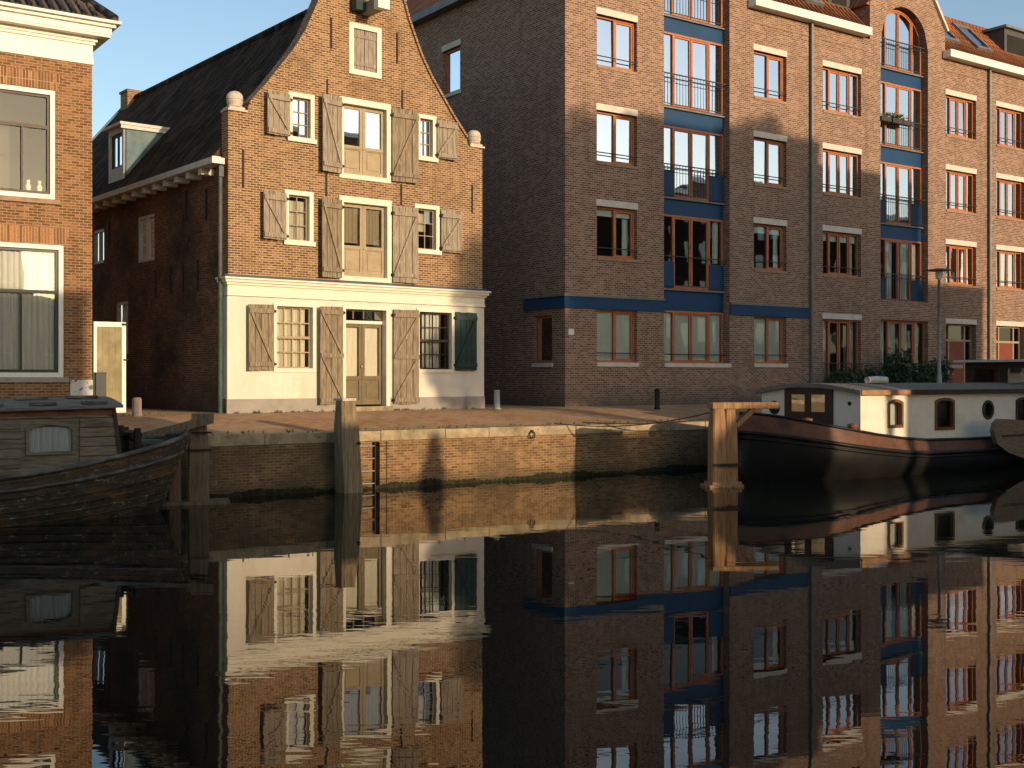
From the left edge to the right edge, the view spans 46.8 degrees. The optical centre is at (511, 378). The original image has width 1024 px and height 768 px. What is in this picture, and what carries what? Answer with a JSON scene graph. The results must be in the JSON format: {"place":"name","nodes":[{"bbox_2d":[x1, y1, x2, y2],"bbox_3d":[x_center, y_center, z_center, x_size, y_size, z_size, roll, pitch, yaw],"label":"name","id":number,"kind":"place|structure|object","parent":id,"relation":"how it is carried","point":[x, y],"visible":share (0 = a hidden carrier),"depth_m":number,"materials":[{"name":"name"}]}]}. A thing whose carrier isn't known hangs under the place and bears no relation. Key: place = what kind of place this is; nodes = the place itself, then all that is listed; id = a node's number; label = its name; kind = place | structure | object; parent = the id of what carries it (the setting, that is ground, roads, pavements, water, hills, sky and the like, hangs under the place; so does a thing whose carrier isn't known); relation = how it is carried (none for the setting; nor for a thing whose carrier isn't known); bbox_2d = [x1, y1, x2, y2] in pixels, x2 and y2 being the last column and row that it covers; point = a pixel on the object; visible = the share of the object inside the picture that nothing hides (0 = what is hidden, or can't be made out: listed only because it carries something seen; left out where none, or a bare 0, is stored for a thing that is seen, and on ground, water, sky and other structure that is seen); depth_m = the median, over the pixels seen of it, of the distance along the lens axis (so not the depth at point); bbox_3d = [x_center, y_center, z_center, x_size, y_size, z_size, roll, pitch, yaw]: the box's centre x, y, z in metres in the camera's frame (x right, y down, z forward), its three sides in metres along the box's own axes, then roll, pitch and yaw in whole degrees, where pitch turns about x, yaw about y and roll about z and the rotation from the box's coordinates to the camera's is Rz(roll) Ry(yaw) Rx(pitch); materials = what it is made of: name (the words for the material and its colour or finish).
{"place":"outdoors","nodes":[
{"label":"outdoors","id":0,"kind":"place"},
{"bbox_2d":[117,404,761,433],"bbox_3d":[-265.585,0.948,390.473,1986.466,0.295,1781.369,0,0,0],"label":"street","id":1,"kind":"structure","parent":0,"point":[487,415],"depth_m":28.57,"materials":[{"name":"brick"}]},
{"bbox_2d":[0,0,121,398],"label":"brick house","id":2,"kind":"structure","parent":1,"relation":"on","point":[48,48],"depth_m":27.76,"materials":[{"name":"orange brick"}]},
{"bbox_2d":[0,84,54,198],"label":"window","id":3,"kind":"structure","parent":2,"relation":"in","point":[49,95],"depth_m":27.63,"materials":[{"name":"white paint"}]},
{"bbox_2d":[0,242,63,376],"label":"window","id":4,"kind":"structure","parent":2,"relation":"in","point":[27,292],"depth_m":27.61,"materials":[{"name":"clear glass"}]},
{"bbox_2d":[70,380,92,394],"bbox_3d":[-10.195,0.220,28.043,0.520,0.400,0.030,0,0,-35],"label":"metal plate","id":5,"kind":"object","parent":2,"relation":"attached to","point":[81,387],"visible":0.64,"depth_m":28.03,"materials":[{"name":"white metal"}]},
{"bbox_2d":[93,321,127,412],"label":"alley gate","id":6,"kind":"structure","parent":2,"relation":"attached to","point":[109,348],"depth_m":28.47,"materials":[{"name":"white paint"}]},
{"bbox_2d":[94,372,106,395],"bbox_3d":[-9.804,0.180,28.215,0.260,0.680,0.130,0,0,-35],"label":"letter box","id":7,"kind":"object","parent":6,"relation":"attached to","point":[100,383],"visible":0.82,"depth_m":28.16,"materials":[{"name":"grey metal"}]},
{"bbox_2d":[132,397,141,415],"bbox_3d":[-8.350,0.660,26.350,0.170,0.500,0.170,0,0,-35],"label":"bollard","id":8,"kind":"object","parent":1,"relation":"on","point":[136,406],"visible":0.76,"depth_m":26.29,"materials":[{"name":"pink stone"}]},
{"bbox_2d":[92,0,490,413],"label":"warehouse","id":9,"kind":"structure","parent":1,"relation":"on","point":[287,215],"depth_m":30.62,"materials":[{"name":"orange brick"}]},
{"bbox_2d":[93,228,103,264],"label":"window","id":10,"kind":"structure","parent":9,"relation":"in","point":[98,235],"depth_m":35.16,"materials":[{"name":"glass"}]},
{"bbox_2d":[117,301,127,353],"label":"window","id":11,"kind":"structure","parent":9,"relation":"in","point":[122,307],"depth_m":33.47,"materials":[{"name":"white paint"}]},
{"bbox_2d":[138,213,153,262],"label":"window","id":12,"kind":"structure","parent":9,"relation":"in","point":[145,223],"depth_m":32.13,"materials":[{"name":"white paint"}]},
{"bbox_2d":[277,306,310,368],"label":"window","id":13,"kind":"structure","parent":9,"relation":"in","point":[291,323],"depth_m":29.25,"materials":[{"name":"beige paint"}]},
{"bbox_2d":[273,302,315,371],"bbox_3d":[-5.382,-1.020,29.162,1.170,1.700,0.175,0,0,-39],"label":"window frame","id":14,"kind":"structure","parent":9,"relation":"in","point":[312,307],"depth_m":29.29,"materials":[{"name":"beige paint"}]},
{"bbox_2d":[289,195,306,240],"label":"window","id":15,"kind":"structure","parent":9,"relation":"in","point":[296,197],"depth_m":29.43,"materials":[{"name":"beige paint"}]},
{"bbox_2d":[284,189,315,246],"bbox_3d":[-5.283,-3.965,29.263,0.870,1.350,0.220,0,0,-39],"label":"window frame","id":16,"kind":"structure","parent":9,"relation":"in","point":[310,195],"depth_m":29.39,"materials":[{"name":"beige paint"}]},
{"bbox_2d":[293,98,307,137],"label":"window","id":17,"kind":"structure","parent":9,"relation":"in","point":[300,106],"depth_m":29.42,"materials":[{"name":"clear glass"}]},
{"bbox_2d":[287,91,316,143],"bbox_3d":[-5.233,-6.450,29.304,0.800,1.220,0.220,0,0,-39],"label":"window frame","id":18,"kind":"structure","parent":9,"relation":"in","point":[311,98],"depth_m":29.37,"materials":[{"name":"beige paint"}]},
{"bbox_2d":[344,105,361,174],"bbox_3d":[-4.112,-6.110,30.334,0.636,1.780,0.070,0,0,-39],"label":"door","id":19,"kind":"structure","parent":9,"relation":"in","point":[352,114],"depth_m":30.36,"materials":[{"name":"beige paint"}]},
{"bbox_2d":[344,203,362,276],"bbox_3d":[-4.108,-3.555,30.337,0.646,1.870,0.070,0,0,-39],"label":"door","id":20,"kind":"structure","parent":9,"relation":"in","point":[353,255],"depth_m":30.40,"materials":[{"name":"beige paint"}]},
{"bbox_2d":[346,323,361,404],"bbox_3d":[-4.120,-0.380,30.368,0.601,2.080,0.070,0,0,-39],"label":"door","id":21,"kind":"structure","parent":9,"relation":"in","point":[353,384],"depth_m":30.49,"materials":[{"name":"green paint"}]},
{"bbox_2d":[346,309,381,320],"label":"transom window","id":22,"kind":"structure","parent":9,"relation":"in","point":[377,314],"depth_m":30.75,"materials":[{"name":"beige paint"}]},
{"bbox_2d":[349,22,381,78],"bbox_3d":[-3.804,-8.435,30.464,0.960,1.310,0.150,0,0,-39],"label":"window frame","id":23,"kind":"structure","parent":9,"relation":"in","point":[378,31],"depth_m":30.44,"materials":[{"name":"beige paint"}]},
{"bbox_2d":[362,324,381,404],"bbox_3d":[-3.645,-0.380,30.745,0.601,2.080,0.070,0,0,-39],"label":"door","id":24,"kind":"structure","parent":9,"relation":"in","point":[371,385],"depth_m":30.75,"materials":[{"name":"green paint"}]},
{"bbox_2d":[362,108,383,177],"bbox_3d":[-3.608,-6.110,30.735,0.636,1.780,0.070,0,0,-39],"label":"door","id":25,"kind":"structure","parent":9,"relation":"in","point":[372,119],"depth_m":30.74,"materials":[{"name":"beige paint"}]},
{"bbox_2d":[363,205,383,277],"bbox_3d":[-3.596,-3.555,30.747,0.646,1.870,0.070,0,0,-39],"label":"door","id":26,"kind":"structure","parent":9,"relation":"in","point":[373,262],"depth_m":30.74,"materials":[{"name":"beige paint"}]},
{"bbox_2d":[420,119,429,156],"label":"window","id":27,"kind":"structure","parent":9,"relation":"in","point":[424,124],"depth_m":31.74,"materials":[{"name":"glass"}]},
{"bbox_2d":[418,209,433,249],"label":"window","id":28,"kind":"structure","parent":9,"relation":"in","point":[423,210],"depth_m":31.74,"materials":[{"name":"beige paint"}]},
{"bbox_2d":[414,203,441,254],"bbox_3d":[-2.294,-3.990,31.650,0.880,1.320,0.220,0,0,-39],"label":"window frame","id":29,"kind":"structure","parent":9,"relation":"in","point":[436,251],"depth_m":31.78,"materials":[{"name":"beige paint"}]},
{"bbox_2d":[419,114,438,162],"bbox_3d":[-2.314,-6.430,31.634,0.710,1.240,0.220,0,0,-39],"label":"window frame","id":30,"kind":"structure","parent":9,"relation":"in","point":[432,119],"depth_m":31.73,"materials":[{"name":"beige paint"}]},
{"bbox_2d":[420,312,448,368],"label":"window","id":31,"kind":"structure","parent":9,"relation":"in","point":[431,327],"depth_m":31.95,"materials":[{"name":"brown wood"}]},
{"bbox_2d":[416,308,454,372],"bbox_3d":[-2.092,-1.025,31.789,1.230,1.710,0.175,0,0,-39],"label":"window frame","id":32,"kind":"structure","parent":9,"relation":"in","point":[451,369],"depth_m":32.06,"materials":[{"name":"beige paint"}]},
{"bbox_2d":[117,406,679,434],"bbox_3d":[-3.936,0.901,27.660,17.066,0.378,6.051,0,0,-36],"label":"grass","id":33,"kind":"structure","parent":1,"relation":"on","point":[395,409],"depth_m":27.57,"materials":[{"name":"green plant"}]},
{"bbox_2d":[493,381,500,409],"bbox_3d":[-0.400,0.430,31.500,0.240,0.760,0.234,0,0,-35],"label":"bollard","id":34,"kind":"object","parent":1,"relation":"on","point":[496,399],"visible":1,"depth_m":31.43,"materials":[{"name":"metal"}]},
{"bbox_2d":[654,388,660,408],"bbox_3d":[4.120,0.560,33.600,0.200,0.600,0.195,0,0,-35],"label":"bollard","id":35,"kind":"object","parent":1,"relation":"on","point":[657,397],"visible":1,"depth_m":33.53,"materials":[{"name":"black metal"}]},
{"bbox_2d":[406,0,1023,406],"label":"apartment building","id":36,"kind":"structure","parent":1,"relation":"on","point":[690,202],"depth_m":38.82,"materials":[{"name":"brown brick"}]},
{"bbox_2d":[445,47,459,93],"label":"window","id":37,"kind":"structure","parent":36,"relation":"in","point":[452,57],"depth_m":39.70,"materials":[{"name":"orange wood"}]},
{"bbox_2d":[537,315,551,362],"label":"window","id":38,"kind":"structure","parent":36,"relation":"in","point":[544,323],"depth_m":35.53,"materials":[{"name":"orange wood"}]},
{"bbox_2d":[568,329,573,334],"bbox_3d":[1.728,-1.380,34.589,0.200,0.180,0.015,0,0,-35],"label":"number plate","id":39,"kind":"object","parent":36,"relation":"attached to","point":[570,331],"visible":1,"depth_m":34.58,"materials":[{"name":"white paint"}]},
{"bbox_2d":[596,15,637,71],"bbox_3d":[3.103,-10.100,35.710,1.640,1.520,0.247,0,0,-35],"label":"window","id":40,"kind":"structure","parent":36,"relation":"in","point":[615,38],"depth_m":35.79,"materials":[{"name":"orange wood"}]},
{"bbox_2d":[596,111,637,165],"bbox_3d":[3.103,-7.235,35.710,1.640,1.530,0.247,0,0,-35],"label":"window","id":41,"kind":"structure","parent":36,"relation":"in","point":[615,132],"depth_m":35.79,"materials":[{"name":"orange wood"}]},
{"bbox_2d":[596,206,637,259],"bbox_3d":[3.065,-4.390,35.763,1.640,1.520,0.378,0,0,-35],"label":"window","id":42,"kind":"structure","parent":36,"relation":"in","point":[615,213],"depth_m":36.01,"materials":[{"name":"orange wood"}]},
{"bbox_2d":[596,309,637,362],"bbox_3d":[3.103,-1.290,35.710,1.640,1.580,0.247,0,0,-35],"label":"window","id":43,"kind":"structure","parent":36,"relation":"in","point":[615,328],"depth_m":35.79,"materials":[{"name":"orange wood"}]},
{"bbox_2d":[664,214,722,291],"bbox_3d":[5.684,-4.010,37.834,2.830,2.320,0.203,0,0,-35],"label":"window","id":44,"kind":"structure","parent":36,"relation":"in","point":[713,273],"depth_m":38.21,"materials":[{"name":"orange wood"}]},
{"bbox_2d":[664,125,722,202],"bbox_3d":[5.706,-6.840,37.805,2.830,2.240,0.130,0,0,-35],"label":"window","id":45,"kind":"structure","parent":36,"relation":"in","point":[682,146],"depth_m":37.84,"materials":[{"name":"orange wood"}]},
{"bbox_2d":[664,31,722,115],"bbox_3d":[5.697,-9.730,37.817,2.830,2.340,0.100,0,0,-35],"label":"window","id":46,"kind":"structure","parent":36,"relation":"in","point":[683,55],"depth_m":37.84,"materials":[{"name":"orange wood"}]},
{"bbox_2d":[664,0,722,27],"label":"window","id":47,"kind":"structure","parent":36,"relation":"in","point":[691,8],"depth_m":37.98,"materials":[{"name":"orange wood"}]},
{"bbox_2d":[664,310,722,363],"bbox_3d":[5.722,-1.328,37.781,2.870,1.655,0.187,0,0,-35],"label":"window","id":48,"kind":"structure","parent":36,"relation":"in","point":[689,336],"depth_m":37.84,"materials":[{"name":"orange wood"}]},
{"bbox_2d":[753,138,785,186],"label":"window","id":49,"kind":"structure","parent":36,"relation":"in","point":[768,154],"depth_m":39.68,"materials":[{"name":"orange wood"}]},
{"bbox_2d":[753,51,786,100],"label":"window","id":50,"kind":"structure","parent":36,"relation":"in","point":[768,69],"depth_m":39.68,"materials":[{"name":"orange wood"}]},
{"bbox_2d":[753,224,786,270],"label":"window","id":51,"kind":"structure","parent":36,"relation":"in","point":[768,230],"depth_m":39.87,"materials":[{"name":"orange wood"}]},
{"bbox_2d":[753,316,786,363],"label":"window","id":52,"kind":"structure","parent":36,"relation":"in","point":[768,331],"depth_m":39.68,"materials":[{"name":"orange wood"}]},
{"bbox_2d":[823,319,857,382],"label":"window","id":53,"kind":"structure","parent":36,"relation":"in","point":[847,324],"depth_m":41.92,"materials":[{"name":"orange wood"}]},
{"bbox_2d":[822,67,861,115],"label":"window","id":54,"kind":"structure","parent":36,"relation":"in","point":[840,89],"depth_m":41.84,"materials":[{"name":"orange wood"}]},
{"bbox_2d":[822,149,861,196],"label":"window","id":55,"kind":"structure","parent":36,"relation":"in","point":[840,170],"depth_m":41.84,"materials":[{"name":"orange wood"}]},
{"bbox_2d":[822,231,861,276],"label":"window","id":56,"kind":"structure","parent":36,"relation":"in","point":[848,239],"depth_m":41.81,"materials":[{"name":"orange wood"}]},
{"bbox_2d":[880,111,912,126],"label":"flower box","id":57,"kind":"object","parent":36,"relation":"attached to","point":[893,119],"visible":1,"depth_m":43.33,"materials":[{"name":"brown wood"}]},
{"bbox_2d":[881,238,921,300],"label":"window","id":58,"kind":"structure","parent":36,"relation":"in","point":[907,248],"depth_m":44.28,"materials":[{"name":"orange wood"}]},
{"bbox_2d":[881,161,921,226],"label":"window","id":59,"kind":"structure","parent":36,"relation":"in","point":[896,179],"depth_m":44.08,"materials":[{"name":"orange wood"}]},
{"bbox_2d":[881,81,921,151],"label":"window","id":60,"kind":"structure","parent":36,"relation":"in","point":[907,101],"depth_m":44.12,"materials":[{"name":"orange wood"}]},
{"bbox_2d":[881,9,921,75],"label":"window","id":61,"kind":"structure","parent":36,"relation":"in","point":[897,26],"depth_m":44.05,"materials":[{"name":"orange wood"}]},
{"bbox_2d":[881,320,924,376],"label":"window","id":62,"kind":"structure","parent":36,"relation":"in","point":[889,324],"depth_m":44.02,"materials":[{"name":"orange wood"}]},
{"bbox_2d":[949,341,963,382],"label":"door","id":63,"kind":"structure","parent":36,"relation":"in","point":[956,349],"depth_m":45.87,"materials":[{"name":"red paint"}]},
{"bbox_2d":[946,324,970,382],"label":"window","id":64,"kind":"structure","parent":36,"relation":"in","point":[947,325],"depth_m":46.15,"materials":[{"name":"beige paint"}]},
{"bbox_2d":[946,245,975,285],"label":"window","id":65,"kind":"structure","parent":36,"relation":"in","point":[959,259],"depth_m":45.95,"materials":[{"name":"orange wood"}]},
{"bbox_2d":[946,96,976,138],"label":"window","id":66,"kind":"structure","parent":36,"relation":"in","point":[959,112],"depth_m":45.94,"materials":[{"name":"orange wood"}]},
{"bbox_2d":[946,170,976,212],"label":"window","id":67,"kind":"structure","parent":36,"relation":"in","point":[959,186],"depth_m":45.94,"materials":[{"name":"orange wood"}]},
{"bbox_2d":[999,343,1012,359],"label":"door","id":68,"kind":"structure","parent":36,"relation":"in","point":[1005,349],"depth_m":47.79,"materials":[{"name":"red paint"}]},
{"bbox_2d":[996,326,1019,359],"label":"window","id":69,"kind":"structure","parent":36,"relation":"in","point":[1017,342],"depth_m":48.09,"materials":[{"name":"beige paint"}]},
{"bbox_2d":[996,250,1022,289],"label":"window","id":70,"kind":"structure","parent":36,"relation":"in","point":[1008,264],"depth_m":47.86,"materials":[{"name":"orange wood"}]},
{"bbox_2d":[996,107,1023,148],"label":"window","id":71,"kind":"structure","parent":36,"relation":"in","point":[1008,122],"depth_m":47.86,"materials":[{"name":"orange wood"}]},
{"bbox_2d":[996,179,1023,218],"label":"window","id":72,"kind":"structure","parent":36,"relation":"in","point":[1008,193],"depth_m":47.86,"materials":[{"name":"orange wood"}]},
{"bbox_2d":[823,367,859,382],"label":"shrub","id":73,"kind":"object","parent":1,"relation":"on","point":[839,376],"visible":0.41,"depth_m":40.04,"materials":[{"name":"green plant"}]},
{"bbox_2d":[857,364,892,382],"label":"shrub","id":74,"kind":"object","parent":1,"relation":"on","point":[871,371],"visible":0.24,"depth_m":41.13,"materials":[{"name":"green plant"}]},
{"bbox_2d":[881,347,916,382],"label":"shrub","id":75,"kind":"object","parent":1,"relation":"on","point":[896,369],"visible":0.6,"depth_m":41.82,"materials":[{"name":"green plant"}]},
{"bbox_2d":[907,359,936,382],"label":"shrub","id":76,"kind":"object","parent":1,"relation":"on","point":[927,373],"visible":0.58,"depth_m":42.51,"materials":[{"name":"green plant"}]},
{"bbox_2d":[926,268,951,382],"bbox_3d":[14.294,-1.370,39.627,0.820,4.700,0.820,0,0,-36],"label":"street lamp","id":77,"kind":"object","parent":1,"relation":"on","point":[939,273],"visible":0.91,"depth_m":39.58,"materials":[{"name":"metal"}]},
{"bbox_2d":[929,356,953,382],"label":"shrub","id":78,"kind":"object","parent":1,"relation":"on","point":[946,378],"visible":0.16,"depth_m":43.22,"materials":[{"name":"green plant"}]},
{"bbox_2d":[0,467,1023,767],"bbox_3d":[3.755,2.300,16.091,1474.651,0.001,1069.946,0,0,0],"label":"canal water","id":79,"kind":"structure","parent":0,"point":[670,619],"depth_m":10.91,"materials":[{"name":"black liquid"}]},
{"bbox_2d":[0,395,191,527],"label":"houseboat","id":80,"kind":"object","parent":79,"relation":"on","point":[71,458],"visible":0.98,"depth_m":19.07,"materials":[{"name":"paint"}]},
{"bbox_2d":[25,422,75,454],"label":"window","id":81,"kind":"structure","parent":80,"relation":"in","point":[38,440],"depth_m":18.90,"materials":[{"name":"grey wood"}]},
{"bbox_2d":[142,413,229,505],"bbox_3d":[-6.079,2.220,21.815,1.694,3.160,0.640,0,0,-16],"label":"mooring pile","id":82,"kind":"object","parent":79,"relation":"in","point":[198,450],"visible":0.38,"depth_m":21.74,"materials":[{"name":"wood"}]},
{"bbox_2d":[334,398,361,493],"bbox_3d":[-3.272,2.095,24.022,0.567,3.410,0.515,0,0,-42],"label":"mooring pile","id":83,"kind":"object","parent":79,"relation":"in","point":[348,472],"visible":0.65,"depth_m":23.86,"materials":[{"name":"brown wood"}]},
{"bbox_2d":[166,419,736,498],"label":"quay wall","id":84,"kind":"structure","parent":79,"relation":"in","point":[258,464],"depth_m":25.91,"materials":[{"name":"brick"}]},
{"bbox_2d":[360,443,375,488],"bbox_3d":[-3.027,2.115,24.628,0.424,1.570,0.040,0,0,-36],"label":"iron ladder","id":85,"kind":"object","parent":84,"relation":"attached to","point":[374,458],"visible":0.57,"depth_m":24.73,"materials":[{"name":"metal"}]},
{"bbox_2d":[554,412,709,426],"bbox_3d":[2.676,0.895,26.734,4.165,0.413,0.028,0,0,36],"label":"mooring rope","id":86,"kind":"object","parent":84,"relation":"attached to","point":[634,425],"visible":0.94,"depth_m":26.66,"materials":[{"name":"beige fabric"}]},
{"bbox_2d":[582,414,738,423],"bbox_3d":[3.538,0.934,28.038,3.806,0.296,0.032,0,0,15],"label":"mooring rope","id":87,"kind":"object","parent":84,"relation":"attached to","point":[646,423],"visible":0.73,"depth_m":28.11,"materials":[{"name":"beige fabric"}]},
{"bbox_2d":[700,402,778,487],"bbox_3d":[4.923,2.150,25.450,1.670,3.300,0.520,0,0,-14],"label":"mooring pile","id":88,"kind":"object","parent":79,"relation":"in","point":[723,425],"visible":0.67,"depth_m":25.24,"materials":[{"name":"brown wood"}]},
{"bbox_2d":[707,359,1023,479],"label":"barge","id":89,"kind":"object","parent":79,"relation":"on","point":[835,431],"visible":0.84,"depth_m":28.54,"materials":[{"name":"white paint"}]},
{"bbox_2d":[784,388,832,424],"bbox_3d":[7.247,0.810,28.951,0.050,1.180,1.480,0,0,-36],"label":"cabin door","id":90,"kind":"structure","parent":89,"relation":"in","point":[816,404],"depth_m":28.88,"materials":[{"name":"brown wood"}]},
{"bbox_2d":[864,376,888,383],"bbox_3d":[9.146,0.020,29.702,0.754,0.191,0.200,0,0,-36],"label":"rolled sheet","id":91,"kind":"object","parent":89,"relation":"on","point":[877,380],"visible":1,"depth_m":29.60,"materials":[{"name":"white fabric"}]},
{"bbox_2d":[887,399,903,427],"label":"window","id":92,"kind":"structure","parent":89,"relation":"in","point":[892,404],"depth_m":28.62,"materials":[{"name":"brown wood"}]},
{"bbox_2d":[935,398,954,429],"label":"window","id":93,"kind":"structure","parent":89,"relation":"in","point":[939,403],"depth_m":29.84,"materials":[{"name":"brown wood"}]},
{"bbox_2d":[982,400,993,419],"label":"window","id":94,"kind":"structure","parent":89,"relation":"in","point":[991,407],"depth_m":30.76,"materials":[{"name":"black metal"}]},
{"bbox_2d":[1016,397,1023,419],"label":"window","id":95,"kind":"structure","parent":89,"relation":"in","point":[1018,400],"depth_m":31.57,"materials":[{"name":"brown wood"}]},
{"bbox_2d":[92,0,1023,137],"label":"sky","id":96,"kind":"structure","parent":0,"point":[155,41],"materials":[{"name":"blue"}]}
]}

